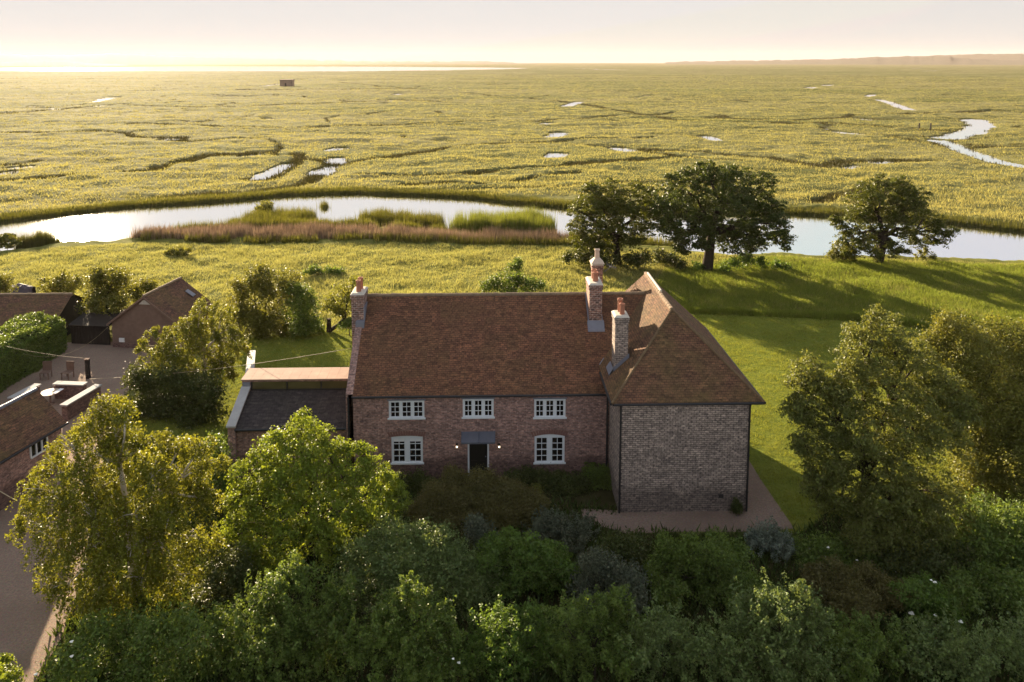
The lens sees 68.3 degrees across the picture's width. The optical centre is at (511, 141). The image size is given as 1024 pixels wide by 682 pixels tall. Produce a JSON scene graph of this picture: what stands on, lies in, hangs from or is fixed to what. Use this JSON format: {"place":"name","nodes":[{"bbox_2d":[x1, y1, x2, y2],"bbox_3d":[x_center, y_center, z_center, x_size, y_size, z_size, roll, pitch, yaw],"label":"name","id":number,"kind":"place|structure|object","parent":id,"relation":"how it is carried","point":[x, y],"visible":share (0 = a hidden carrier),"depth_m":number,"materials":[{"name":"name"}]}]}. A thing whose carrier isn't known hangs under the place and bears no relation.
{"place":"outdoors","nodes":[
{"label":"outdoors","id":0,"kind":"place"},
{"bbox_2d":[0,61,127,65],"bbox_3d":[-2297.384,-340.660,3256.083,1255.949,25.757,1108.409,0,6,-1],"label":"hills","id":1,"kind":"structure","parent":0,"point":[42,63],"depth_m":3266.68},
{"bbox_2d":[0,53,537,64],"bbox_3d":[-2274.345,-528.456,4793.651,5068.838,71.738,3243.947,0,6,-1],"label":"hills","id":2,"kind":"structure","parent":0,"point":[126,59],"depth_m":4662.96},
{"bbox_2d":[0,63,1023,681],"bbox_3d":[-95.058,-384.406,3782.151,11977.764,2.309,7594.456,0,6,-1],"label":"ground","id":3,"kind":"structure","parent":0,"point":[954,77],"depth_m":183.04,"materials":[{"name":"plant"}]},
{"bbox_2d":[0,268,18,292],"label":"shrub","id":4,"kind":"object","parent":3,"relation":"on","point":[5,281],"visible":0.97,"depth_m":59.32,"materials":[{"name":"green plant"}]},
{"bbox_2d":[0,233,21,250],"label":"shrub","id":5,"kind":"object","parent":3,"relation":"on","point":[7,241],"visible":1,"depth_m":81.85,"materials":[{"name":"green plant"}]},
{"bbox_2d":[0,652,26,681],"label":"shrub","id":6,"kind":"object","parent":3,"relation":"on","point":[6,673],"visible":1,"depth_m":23.67,"materials":[{"name":"green plant"}]},
{"bbox_2d":[8,283,35,292],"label":"covered heap","id":7,"kind":"object","parent":3,"relation":"on","point":[24,288],"visible":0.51,"depth_m":63.07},
{"bbox_2d":[12,231,31,249],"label":"reed clump","id":8,"kind":"object","parent":3,"relation":"on","point":[24,240],"visible":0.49,"depth_m":83.02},
{"bbox_2d":[7,383,40,400],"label":"terrace wall","id":9,"kind":"structure","parent":3,"relation":"on","point":[24,390],"depth_m":43.88,"materials":[{"name":"white brick"}]},
{"bbox_2d":[0,310,67,393],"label":"clipped hedge","id":10,"kind":"object","parent":3,"relation":"on","point":[40,333],"visible":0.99,"depth_m":49.17,"materials":[{"name":"green plant"}]},
{"bbox_2d":[0,387,68,509],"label":"brick outbuilding","id":11,"kind":"structure","parent":3,"relation":"on","point":[33,422],"depth_m":35.38,"materials":[{"name":"tile"}]},
{"bbox_2d":[29,437,47,458],"bbox_3d":[-22.382,14.426,35.737,0.284,0.700,1.015,0,6,0],"label":"window","id":12,"kind":"structure","parent":11,"relation":"in","point":[37,448],"depth_m":35.73,"materials":[{"name":"white paint"}]},
{"bbox_2d":[0,292,86,335],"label":"long barn","id":13,"kind":"structure","parent":3,"relation":"on","point":[63,305],"depth_m":55.48,"materials":[{"name":"tile"}]},
{"bbox_2d":[36,266,85,293],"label":"shrub","id":14,"kind":"object","parent":3,"relation":"on","point":[60,283],"visible":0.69,"depth_m":59.08,"materials":[{"name":"green plant"}]},
{"bbox_2d":[52,381,87,398],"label":"terrace wall","id":15,"kind":"structure","parent":3,"relation":"on","point":[71,389],"depth_m":44.83,"materials":[{"name":"red brick"}]},
{"bbox_2d":[0,342,152,681],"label":"gravel drive","id":16,"kind":"structure","parent":3,"relation":"on","point":[26,620],"depth_m":30.70,"materials":[{"name":"gravel"}]},
{"bbox_2d":[39,361,51,379],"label":"garden chair","id":17,"kind":"object","parent":16,"relation":"on","point":[48,364],"visible":1,"depth_m":48.01,"materials":[{"name":"brown wood"}]},
{"bbox_2d":[40,388,58,404],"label":"round table","id":18,"kind":"object","parent":16,"relation":"on","point":[47,392],"visible":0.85,"depth_m":44.23,"materials":[{"name":"white wood"}]},
{"bbox_2d":[61,361,73,379],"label":"garden chair","id":19,"kind":"object","parent":16,"relation":"on","point":[70,366],"visible":1,"depth_m":48.00,"materials":[{"name":"brown wood"}]},
{"bbox_2d":[84,358,90,378],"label":"cable pole","id":20,"kind":"object","parent":16,"relation":"on","point":[87,369],"visible":1,"depth_m":47.71,"materials":[{"name":"brown wood"}]},
{"bbox_2d":[68,308,123,344],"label":"open shed","id":21,"kind":"structure","parent":16,"relation":"on","point":[86,328],"depth_m":53.62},
{"bbox_2d":[60,384,101,420],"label":"terrace wall","id":22,"kind":"structure","parent":3,"relation":"on","point":[75,405],"depth_m":43.10,"materials":[{"name":"red brick"}]},
{"bbox_2d":[75,262,135,327],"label":"bushy tree","id":23,"kind":"object","parent":3,"relation":"on","point":[103,298],"visible":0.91,"depth_m":55.31,"materials":[{"name":"green plant"}]},
{"bbox_2d":[4,389,231,629],"bbox_3d":[-14.470,13.437,27.283,8.022,7.960,5.537,0,6,-1],"label":"birch tree","id":24,"kind":"object","parent":3,"relation":"on","point":[133,521],"visible":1,"depth_m":26.76,"materials":[{"name":"green plant"}]},
{"bbox_2d":[124,272,161,302],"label":"shrub","id":25,"kind":"object","parent":3,"relation":"on","point":[141,287],"visible":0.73,"depth_m":59.18,"materials":[{"name":"green plant"}]},
{"bbox_2d":[34,591,256,681],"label":"shrub","id":26,"kind":"object","parent":3,"relation":"on","point":[116,639],"visible":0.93,"depth_m":23.93,"materials":[{"name":"green plant"}]},
{"bbox_2d":[106,277,217,351],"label":"gabled barn","id":27,"kind":"structure","parent":3,"relation":"on","point":[170,303],"depth_m":52.80,"materials":[{"name":"brown tile"}]},
{"bbox_2d":[117,359,232,429],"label":"shrub","id":28,"kind":"object","parent":3,"relation":"on","point":[169,399],"visible":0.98,"depth_m":42.05,"materials":[{"name":"green plant"}]},
{"bbox_2d":[162,245,193,255],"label":"shrub","id":29,"kind":"object","parent":3,"relation":"on","point":[179,250],"visible":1,"depth_m":77.95,"materials":[{"name":"green plant"}]},
{"bbox_2d":[132,296,252,389],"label":"birch tree","id":30,"kind":"object","parent":3,"relation":"on","point":[201,346],"visible":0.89,"depth_m":44.44,"materials":[{"name":"green plant"}]},
{"bbox_2d":[199,430,239,498],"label":"shrub","id":31,"kind":"object","parent":3,"relation":"on","point":[220,482],"visible":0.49,"depth_m":34.49,"materials":[{"name":"green plant"}]},
{"bbox_2d":[182,537,262,618],"bbox_3d":[-10.410,15.951,27.730,3.384,2.869,2.831,0,6,-1],"label":"shrub","id":32,"kind":"object","parent":3,"relation":"on","point":[221,583],"visible":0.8,"depth_m":27.43,"materials":[{"name":"green plant"}]},
{"bbox_2d":[115,328,351,452],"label":"lawn grass","id":33,"kind":"structure","parent":3,"relation":"on","point":[331,359],"depth_m":50.98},
{"bbox_2d":[245,350,255,372],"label":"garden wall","id":34,"kind":"structure","parent":3,"relation":"on","point":[250,361],"depth_m":45.16,"materials":[{"name":"paint"}]},
{"bbox_2d":[219,261,306,339],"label":"garden tree","id":35,"kind":"object","parent":3,"relation":"on","point":[259,321],"visible":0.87,"depth_m":54.84,"materials":[{"name":"green plant"}]},
{"bbox_2d":[253,200,274,213],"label":"shrub","id":36,"kind":"object","parent":3,"relation":"on","point":[267,203],"visible":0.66,"depth_m":99.09,"materials":[{"name":"green plant"}]},
{"bbox_2d":[226,367,348,477],"bbox_3d":[-10.819,14.076,37.926,5.740,4.130,3.759,0,6,-1],"label":"brick extension","id":37,"kind":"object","parent":3,"relation":"on","point":[267,398],"visible":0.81,"depth_m":37.52,"materials":[{"name":"tile"}]},
{"bbox_2d":[251,381,346,389],"bbox_3d":[-10.588,12.356,38.333,5.250,0.415,0.095,0,6,-1],"label":"strip window","id":38,"kind":"structure","parent":37,"relation":"in","point":[300,385],"depth_m":38.32,"materials":[{"name":"black glass"}]},
{"bbox_2d":[126,214,451,237],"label":"green reed bed","id":39,"kind":"object","parent":3,"relation":"on","point":[270,221],"visible":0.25,"depth_m":90.26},
{"bbox_2d":[211,548,370,681],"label":"elder","id":40,"kind":"object","parent":3,"relation":"on","point":[323,620],"visible":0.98,"depth_m":24.65,"materials":[{"name":"green plant"}]},
{"bbox_2d":[278,279,326,340],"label":"shrub","id":41,"kind":"object","parent":3,"relation":"on","point":[305,321],"visible":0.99,"depth_m":54.70,"materials":[{"name":"green plant"}]},
{"bbox_2d":[210,406,413,579],"bbox_3d":[-7.953,13.873,29.540,8.004,6.620,4.532,0,6,-1],"label":"maple tree","id":42,"kind":"object","parent":3,"relation":"on","point":[310,514],"visible":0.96,"depth_m":29.14,"materials":[{"name":"green plant"}]},
{"bbox_2d":[300,263,345,275],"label":"shrub","id":43,"kind":"object","parent":3,"relation":"on","point":[328,269],"visible":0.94,"depth_m":70.55,"materials":[{"name":"green plant"}]},
{"bbox_2d":[319,274,358,331],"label":"fruit tree","id":44,"kind":"object","parent":3,"relation":"on","point":[339,311],"visible":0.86,"depth_m":55.76,"materials":[{"name":"green plant"}]},
{"bbox_2d":[336,316,351,335],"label":"shrub","id":45,"kind":"object","parent":3,"relation":"on","point":[346,323],"visible":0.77,"depth_m":54.96,"materials":[{"name":"green plant"}]},
{"bbox_2d":[129,219,568,243],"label":"dry reed bed","id":46,"kind":"object","parent":3,"relation":"on","point":[323,231],"visible":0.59,"depth_m":85.64,"materials":[{"name":"plant"}]},
{"bbox_2d":[140,230,578,246],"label":"bank sedge","id":47,"kind":"object","parent":3,"relation":"on","point":[401,238],"visible":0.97,"depth_m":83.65,"materials":[{"name":"plant"}]},
{"bbox_2d":[321,579,402,661],"bbox_3d":[-5.203,16.466,26.083,2.777,2.211,2.619,2,7,20],"label":"shrub","id":48,"kind":"object","parent":3,"relation":"on","point":[369,603],"visible":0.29,"depth_m":26.18,"materials":[{"name":"green plant"}]},
{"bbox_2d":[354,206,446,228],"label":"reed island","id":49,"kind":"structure","parent":3,"relation":"on","point":[380,216],"depth_m":94.92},
{"bbox_2d":[333,570,486,681],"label":"shrub","id":50,"kind":"object","parent":3,"relation":"on","point":[412,671],"visible":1,"depth_m":23.82,"materials":[{"name":"green plant"}]},
{"bbox_2d":[318,511,512,630],"bbox_3d":[-3.471,15.775,27.959,7.043,3.188,4.231,0,6,-1],"label":"hawthorn","id":51,"kind":"object","parent":3,"relation":"on","point":[404,558],"visible":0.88,"depth_m":27.73,"materials":[{"name":"green plant"}]},
{"bbox_2d":[396,466,439,496],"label":"shrub","id":52,"kind":"object","parent":3,"relation":"on","point":[414,483],"visible":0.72,"depth_m":35.31,"materials":[{"name":"green plant"}]},
{"bbox_2d":[403,460,554,535],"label":"clipped dome","id":53,"kind":"structure","parent":3,"relation":"on","point":[505,499],"depth_m":32.79,"materials":[{"name":"green plant"}]},
{"bbox_2d":[460,510,498,550],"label":"shrub","id":54,"kind":"object","parent":3,"relation":"on","point":[475,526],"visible":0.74,"depth_m":30.00,"materials":[{"name":"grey plant"}]},
{"bbox_2d":[441,594,578,681],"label":"shrub","id":55,"kind":"object","parent":3,"relation":"on","point":[493,654],"visible":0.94,"depth_m":24.50,"materials":[{"name":"green plant"}]},
{"bbox_2d":[0,240,1023,333],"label":"meadow grass","id":56,"kind":"structure","parent":3,"relation":"on","point":[323,250],"depth_m":73.28,"materials":[{"name":"plant"}]},
{"bbox_2d":[478,255,548,293],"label":"shrub","id":57,"kind":"object","parent":3,"relation":"on","point":[516,278],"visible":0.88,"depth_m":63.13,"materials":[{"name":"green plant"}]},
{"bbox_2d":[472,525,582,601],"bbox_3d":[0.639,15.833,28.681,4.316,2.898,3.184,0,6,-1],"label":"shrub","id":58,"kind":"object","parent":3,"relation":"on","point":[545,564],"visible":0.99,"depth_m":27.99,"materials":[{"name":"green plant"}]},
{"bbox_2d":[33,430,1023,681],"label":"ground cover","id":59,"kind":"object","parent":3,"relation":"on","point":[546,674],"visible":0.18,"depth_m":27.62,"materials":[{"name":"green plant"}]},
{"bbox_2d":[499,462,571,490],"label":"shrub","id":60,"kind":"object","parent":3,"relation":"on","point":[530,476],"visible":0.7,"depth_m":35.75,"materials":[{"name":"green plant"}]},
{"bbox_2d":[346,248,765,513],"bbox_3d":[1.399,11.370,38.761,19.261,9.333,11.774,0,6,-1],"label":"farmhouse","id":61,"kind":"object","parent":3,"relation":"on","point":[644,388],"visible":0.99,"depth_m":36.21,"materials":[{"name":"red brick"}]},
{"bbox_2d":[387,399,425,419],"bbox_3d":[-5.024,12.723,36.007,1.820,1.002,0.185,0,6,-1],"label":"window","id":62,"kind":"structure","parent":61,"relation":"in","point":[399,409],"depth_m":36.04,"materials":[{"name":"white paint"}]},
{"bbox_2d":[387,431,425,464],"bbox_3d":[-5.030,14.636,36.212,1.882,1.658,0.185,0,6,-1],"label":"window","id":63,"kind":"structure","parent":61,"relation":"in","point":[406,450],"depth_m":36.24,"materials":[{"name":"white paint"}]},
{"bbox_2d":[461,397,494,418],"bbox_3d":[-1.613,12.693,36.090,1.605,1.036,0.185,0,6,-1],"label":"window","id":64,"kind":"structure","parent":61,"relation":"in","point":[477,407],"depth_m":36.11,"materials":[{"name":"white paint"}]},
{"bbox_2d":[469,444,486,470],"bbox_3d":[-1.618,15.223,36.373,0.863,1.734,0.090,0,6,-1],"label":"door","id":65,"kind":"structure","parent":61,"relation":"in","point":[477,452],"depth_m":36.37,"materials":[{"name":"paint"}]},
{"bbox_2d":[531,429,567,464],"bbox_3d":[1.802,14.662,36.387,1.832,1.730,0.185,0,6,-1],"label":"window","id":66,"kind":"structure","parent":61,"relation":"in","point":[550,447],"depth_m":36.41,"materials":[{"name":"white paint"}]},
{"bbox_2d":[533,397,566,418],"bbox_3d":[1.814,12.732,36.180,1.634,1.054,0.185,0,6,-1],"label":"window","id":67,"kind":"structure","parent":61,"relation":"in","point":[548,407],"depth_m":36.21,"materials":[{"name":"white paint"}]},
{"bbox_2d":[521,503,601,556],"bbox_3d":[2.157,16.073,31.683,2.886,1.776,2.943,3,7,24],"label":"shrub","id":68,"kind":"object","parent":3,"relation":"on","point":[548,526],"visible":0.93,"depth_m":31.34,"materials":[{"name":"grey plant"}]},
{"bbox_2d":[539,466,594,499],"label":"shrub","id":69,"kind":"object","parent":3,"relation":"on","point":[569,484],"visible":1,"depth_m":35.19,"materials":[{"name":"green plant"}]},
{"bbox_2d":[536,582,646,681],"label":"shrub","id":70,"kind":"object","parent":3,"relation":"on","point":[609,623],"visible":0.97,"depth_m":24.34,"materials":[{"name":"green plant"}]},
{"bbox_2d":[579,461,611,490],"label":"climbing plant","id":71,"kind":"object","parent":3,"relation":"on","point":[600,476],"visible":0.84,"depth_m":35.74,"materials":[{"name":"green plant"}]},
{"bbox_2d":[558,540,653,619],"bbox_3d":[3.529,16.085,27.828,3.438,2.584,2.633,1,6,14],"label":"shrub","id":72,"kind":"object","parent":3,"relation":"on","point":[596,567],"visible":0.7,"depth_m":27.61,"materials":[{"name":"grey plant"}]},
{"bbox_2d":[565,177,664,265],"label":"oak tree","id":73,"kind":"object","parent":3,"relation":"on","point":[596,201],"visible":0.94,"depth_m":73.14,"materials":[{"name":"green plant"}]},
{"bbox_2d":[564,230,674,245],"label":"reed bed","id":74,"kind":"object","parent":3,"relation":"on","point":[650,241],"visible":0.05,"depth_m":83.87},
{"bbox_2d":[590,526,656,568],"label":"shrub","id":75,"kind":"object","parent":3,"relation":"on","point":[634,547],"visible":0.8,"depth_m":29.99,"materials":[{"name":"green plant"}]},
{"bbox_2d":[560,246,689,269],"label":"bramble thicket","id":76,"kind":"object","parent":3,"relation":"on","point":[639,259],"visible":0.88,"depth_m":73.30,"materials":[{"name":"green plant"}]},
{"bbox_2d":[615,591,722,681],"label":"shrub","id":77,"kind":"object","parent":3,"relation":"on","point":[659,631],"visible":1,"depth_m":24.28,"materials":[{"name":"green plant"}]},
{"bbox_2d":[581,461,792,532],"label":"gravel path","id":78,"kind":"structure","parent":3,"relation":"on","point":[763,505],"depth_m":33.26,"materials":[{"name":"gravel"}]},
{"bbox_2d":[642,526,775,619],"bbox_3d":[7.403,15.958,28.352,5.036,2.720,3.362,0,6,-1],"label":"shrub","id":79,"kind":"object","parent":3,"relation":"on","point":[675,569],"visible":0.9,"depth_m":28.03,"materials":[{"name":"green plant"}]},
{"bbox_2d":[640,158,797,271],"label":"oak tree","id":80,"kind":"object","parent":3,"relation":"on","point":[706,221],"visible":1,"depth_m":70.86,"materials":[{"name":"green plant"}]},
{"bbox_2d":[729,497,743,515],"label":"shrub","id":81,"kind":"object","parent":3,"relation":"on","point":[736,506],"visible":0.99,"depth_m":33.39,"materials":[{"name":"green plant"}]},
{"bbox_2d":[689,250,791,272],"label":"bramble thicket","id":82,"kind":"object","parent":3,"relation":"on","point":[748,258],"visible":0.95,"depth_m":72.17,"materials":[{"name":"green plant"}]},
{"bbox_2d":[743,514,797,563],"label":"shrub","id":83,"kind":"object","parent":3,"relation":"on","point":[762,537],"visible":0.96,"depth_m":30.85,"materials":[{"name":"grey plant"}]},
{"bbox_2d":[693,566,851,681],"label":"shrub","id":84,"kind":"object","parent":3,"relation":"on","point":[812,629],"visible":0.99,"depth_m":23.92,"materials":[{"name":"green plant"}]},
{"bbox_2d":[654,254,1023,340],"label":"rough grass","id":85,"kind":"structure","parent":3,"relation":"on","point":[1016,312],"depth_m":66.33,"materials":[{"name":"plant"}]},
{"bbox_2d":[823,239,860,260],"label":"shrub","id":86,"kind":"object","parent":3,"relation":"on","point":[833,252],"visible":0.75,"depth_m":75.61,"materials":[{"name":"green plant"}]},
{"bbox_2d":[784,525,901,579],"bbox_3d":[13.401,16.240,30.166,4.866,1.789,2.723,0,6,-1],"label":"elder","id":87,"kind":"object","parent":3,"relation":"on","point":[825,545],"visible":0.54,"depth_m":29.99,"materials":[{"name":"green plant"}]},
{"bbox_2d":[799,554,912,632],"bbox_3d":[12.747,16.530,27.731,4.047,1.710,3.247,0,6,-1],"label":"shrub","id":88,"kind":"object","parent":3,"relation":"on","point":[843,596],"visible":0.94,"depth_m":27.74,"materials":[{"name":"green plant"}]},
{"bbox_2d":[693,313,1023,531],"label":"lawn grass","id":89,"kind":"structure","parent":3,"relation":"on","point":[764,357],"depth_m":50.67,"materials":[{"name":"plant"}]},
{"bbox_2d":[811,606,937,681],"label":"shrub","id":90,"kind":"object","parent":3,"relation":"on","point":[859,662],"visible":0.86,"depth_m":24.55,"materials":[{"name":"green plant"}]},
{"bbox_2d":[776,303,987,573],"bbox_3d":[16.090,11.911,31.643,8.742,10.079,5.801,-2,6,-17],"label":"tall tree","id":91,"kind":"object","parent":3,"relation":"on","point":[930,421],"visible":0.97,"depth_m":31.00,"materials":[{"name":"green plant"}]},
{"bbox_2d":[828,172,960,264],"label":"oak tree","id":92,"kind":"object","parent":3,"relation":"on","point":[878,242],"visible":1,"depth_m":73.93,"materials":[{"name":"green plant"}]},
{"bbox_2d":[913,247,936,260],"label":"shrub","id":93,"kind":"object","parent":3,"relation":"on","point":[926,252],"visible":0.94,"depth_m":75.51,"materials":[{"name":"green plant"}]},
{"bbox_2d":[886,569,970,635],"bbox_3d":[14.860,16.404,27.426,2.717,2.034,2.555,0,6,-1],"label":"elder","id":94,"kind":"object","parent":3,"relation":"on","point":[925,589],"visible":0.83,"depth_m":26.93,"materials":[{"name":"green plant"}]},
{"bbox_2d":[873,532,985,587],"bbox_3d":[16.371,16.200,29.415,4.594,2.025,3.150,0,6,-1],"label":"shrub","id":95,"kind":"object","parent":3,"relation":"on","point":[938,561],"visible":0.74,"depth_m":29.34,"materials":[{"name":"green plant"}]},
{"bbox_2d":[893,599,1023,681],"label":"shrub","id":96,"kind":"object","parent":3,"relation":"on","point":[956,649],"visible":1,"depth_m":24.38,"materials":[{"name":"green plant"}]},
{"bbox_2d":[899,480,1023,573],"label":"shrub","id":97,"kind":"object","parent":3,"relation":"on","point":[994,524],"visible":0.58,"depth_m":30.08,"materials":[{"name":"green plant"}]},
{"bbox_2d":[904,299,1023,509],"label":"tall tree","id":98,"kind":"object","parent":3,"relation":"on","point":[1003,466],"visible":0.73,"depth_m":35.06,"materials":[{"name":"green plant"}]},
{"bbox_2d":[940,555,1023,624],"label":"shrub","id":99,"kind":"object","parent":3,"relation":"on","point":[1005,588],"visible":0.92,"depth_m":27.73,"materials":[{"name":"green plant"}]},
{"bbox_2d":[0,74,1023,222],"bbox_3d":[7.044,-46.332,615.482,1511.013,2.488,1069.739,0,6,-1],"label":"marsh grass","id":100,"kind":"structure","parent":0,"point":[996,214],"depth_m":173.03,"materials":[{"name":"plant"}]},
{"bbox_2d":[0,66,1023,260],"bbox_3d":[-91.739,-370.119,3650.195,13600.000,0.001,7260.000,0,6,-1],"label":"water","id":101,"kind":"structure","parent":0,"point":[813,234],"depth_m":103.79,"materials":[{"name":"liquid"}]},
{"bbox_2d":[30,226,53,246],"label":"reed clump","id":102,"kind":"object","parent":101,"relation":"in","point":[39,236],"visible":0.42,"depth_m":83.39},
{"bbox_2d":[40,228,58,244],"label":"reed clump","id":103,"kind":"object","parent":101,"relation":"in","point":[50,240],"visible":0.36,"depth_m":83.91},
{"bbox_2d":[234,202,318,221],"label":"reed island","id":104,"kind":"structure","parent":101,"relation":"on","point":[297,213],"depth_m":95.95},
{"bbox_2d":[448,203,557,235],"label":"reed island","id":105,"kind":"structure","parent":101,"relation":"on","point":[523,220],"depth_m":89.12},
{"bbox_2d":[0,74,1023,217],"bbox_3d":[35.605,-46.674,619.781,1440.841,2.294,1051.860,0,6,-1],"label":"ditch rushes","id":106,"kind":"object","parent":101,"relation":"on","point":[827,198],"visible":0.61,"depth_m":163.57,"materials":[{"name":"plant"}]},
{"bbox_2d":[0,184,1023,232],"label":"bank rushes","id":107,"kind":"object","parent":101,"relation":"on","point":[563,204],"visible":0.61,"depth_m":109.11,"materials":[{"name":"plant"}]},
{"bbox_2d":[0,0,1023,62],"label":"sky","id":108,"kind":"structure","parent":0,"point":[515,31],"materials":[{"name":"white"}]},
{"bbox_2d":[666,56,1023,64],"bbox_3d":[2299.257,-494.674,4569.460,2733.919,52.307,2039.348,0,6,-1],"label":"hills","id":109,"kind":"structure","parent":0,"point":[925,60],"depth_m":4397.78,"materials":[{"name":"beige"}]},
{"bbox_2d":[917,54,1023,59],"bbox_3d":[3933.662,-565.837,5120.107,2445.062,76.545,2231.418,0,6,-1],"label":"hills","id":110,"kind":"structure","parent":0,"point":[999,56],"depth_m":5334.10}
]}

